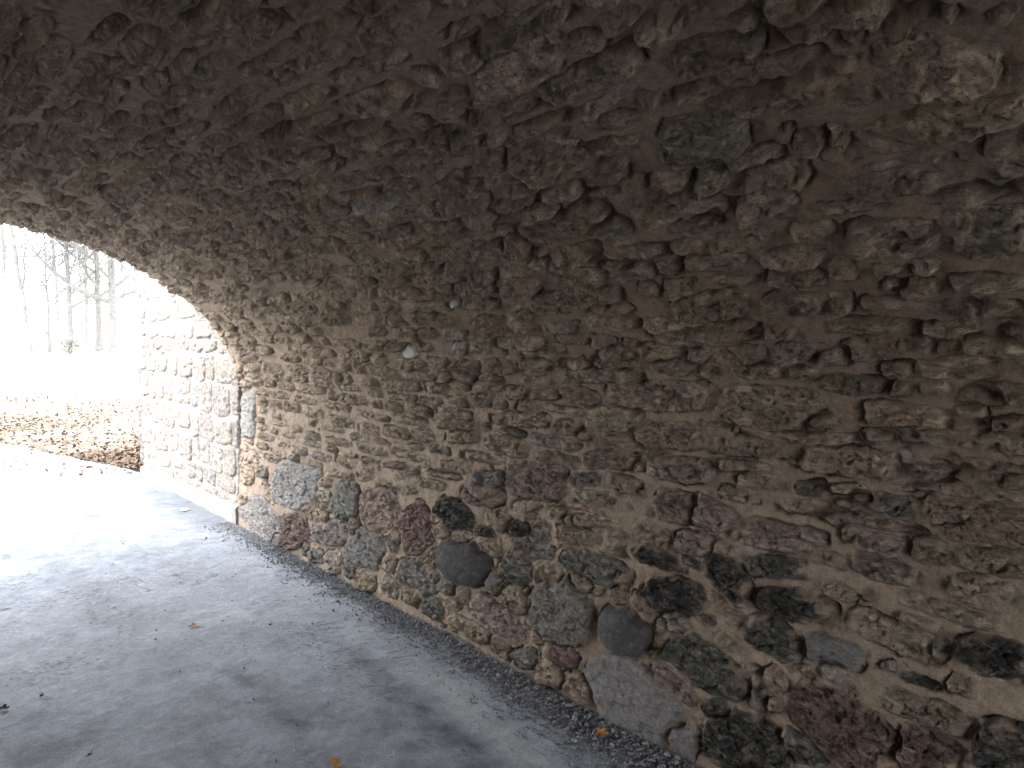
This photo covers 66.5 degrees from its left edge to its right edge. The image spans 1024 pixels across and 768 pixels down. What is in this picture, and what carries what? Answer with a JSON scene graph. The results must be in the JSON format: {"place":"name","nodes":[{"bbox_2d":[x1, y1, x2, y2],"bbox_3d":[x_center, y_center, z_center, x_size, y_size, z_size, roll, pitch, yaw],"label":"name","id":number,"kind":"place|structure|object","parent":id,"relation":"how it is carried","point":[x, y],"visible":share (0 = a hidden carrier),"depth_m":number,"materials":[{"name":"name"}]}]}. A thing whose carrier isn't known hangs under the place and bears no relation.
{"place":"outdoors","nodes":[
{"label":"outdoors","id":0,"kind":"place"},
{"bbox_2d":[0,329,140,470],"bbox_3d":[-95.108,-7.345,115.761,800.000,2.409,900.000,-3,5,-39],"label":"ground","id":1,"kind":"structure","parent":0,"point":[43,370],"depth_m":22.47,"materials":[{"name":"white snow"}]},
{"bbox_2d":[0,225,45,353],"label":"bare tree","id":2,"kind":"object","parent":1,"relation":"on","point":[25,327],"visible":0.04,"depth_m":38.65,"materials":[{"name":"grey plant"}]},
{"bbox_2d":[0,224,92,345],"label":"bare tree","id":3,"kind":"object","parent":1,"relation":"on","point":[4,318],"visible":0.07,"depth_m":51.79,"materials":[{"name":"grey plant"}]},
{"bbox_2d":[0,226,107,352],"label":"bare tree","id":4,"kind":"object","parent":1,"relation":"on","point":[48,307],"visible":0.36,"depth_m":40.24,"materials":[{"name":"grey plant"}]},
{"bbox_2d":[0,224,135,344],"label":"bare tree","id":5,"kind":"object","parent":1,"relation":"on","point":[58,322],"visible":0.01,"depth_m":56.74,"materials":[{"name":"grey plant"}]},
{"bbox_2d":[0,234,135,343],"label":"bare tree","id":6,"kind":"object","parent":1,"relation":"on","point":[86,330],"visible":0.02,"depth_m":61.10,"materials":[{"name":"grey plant"}]},
{"bbox_2d":[58,335,84,353],"bbox_3d":[-22.114,-1.923,39.148,1.201,1.064,1.077,-3,5,-39],"label":"bush","id":7,"kind":"object","parent":1,"relation":"on","point":[68,344],"visible":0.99,"depth_m":39.04,"materials":[{"name":"grey plant"}]},
{"bbox_2d":[0,386,143,477],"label":"leaf litter","id":8,"kind":"object","parent":1,"relation":"on","point":[131,459],"visible":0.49,"depth_m":11.62,"materials":[{"name":"brown plant"}]},
{"bbox_2d":[15,226,134,351],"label":"bare tree","id":9,"kind":"object","parent":1,"relation":"on","point":[99,347],"visible":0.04,"depth_m":42.17,"materials":[{"name":"grey plant"}]},
{"bbox_2d":[22,229,136,352],"bbox_3d":[-20.727,-9.405,40.483,10.968,15.780,8.531,2,4,29],"label":"bare tree","id":10,"kind":"object","parent":1,"relation":"on","point":[113,345],"visible":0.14,"depth_m":39.95,"materials":[{"name":"grey plant"}]},
{"bbox_2d":[51,239,107,352],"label":"bare tree","id":11,"kind":"object","parent":1,"relation":"on","point":[70,327],"visible":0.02,"depth_m":40.68,"materials":[{"name":"grey plant"}]},
{"bbox_2d":[19,241,141,353],"bbox_3d":[-20.117,-7.122,40.021,7.028,11.341,8.087,2,4,27],"label":"bare tree","id":12,"kind":"object","parent":1,"relation":"on","point":[138,349],"visible":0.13,"depth_m":39.02,"materials":[{"name":"grey plant"}]},
{"bbox_2d":[28,243,135,345],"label":"bare tree","id":13,"kind":"object","parent":1,"relation":"on","point":[124,337],"depth_m":57.11,"materials":[{"name":"grey plant"}]},
{"bbox_2d":[134,358,144,463],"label":"rubble wall","id":14,"kind":"structure","parent":1,"relation":"on","point":[137,362],"depth_m":8.71,"materials":[{"name":"stone"}]},
{"bbox_2d":[137,271,241,523],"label":"wing wall","id":15,"kind":"structure","parent":1,"relation":"on","point":[191,393],"depth_m":6.96,"materials":[{"name":"stone"}]},
{"bbox_2d":[0,0,1023,767],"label":"arch bridge","id":16,"kind":"structure","parent":1,"relation":"on","point":[650,370],"depth_m":2.33,"materials":[{"name":"brown stone"}]},
{"bbox_2d":[0,224,140,328],"label":"sky","id":17,"kind":"structure","parent":0,"point":[14,321],"materials":[{"name":"white"}]},
{"bbox_2d":[0,443,701,767],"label":"path","id":18,"kind":"structure","parent":0,"point":[79,653],"depth_m":3.51,"materials":[{"name":"concrete"}]},
{"bbox_2d":[0,704,9,709],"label":"fallen leaf","id":19,"kind":"object","parent":18,"relation":"on","point":[4,706],"visible":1,"depth_m":3.07,"materials":[{"name":"brown plant"}]},
{"bbox_2d":[329,755,341,765],"bbox_3d":[-0.608,1.294,2.686,0.043,0.013,0.069,5,6,-30],"label":"fallen leaf","id":20,"kind":"object","parent":18,"relation":"on","point":[334,761],"visible":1,"depth_m":2.68,"materials":[{"name":"orange plant"}]},
{"bbox_2d":[64,521,699,767],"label":"grit","id":21,"kind":"object","parent":18,"relation":"on","point":[575,718],"visible":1,"depth_m":3.31,"materials":[{"name":"grey gravel"}]},
{"bbox_2d":[595,727,607,735],"bbox_3d":[0.335,1.284,2.890,0.049,0.016,0.076,9,13,26],"label":"fallen leaf","id":22,"kind":"object","parent":21,"relation":"on","point":[601,732],"visible":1,"depth_m":2.89,"materials":[{"name":"orange plant"}]}
]}

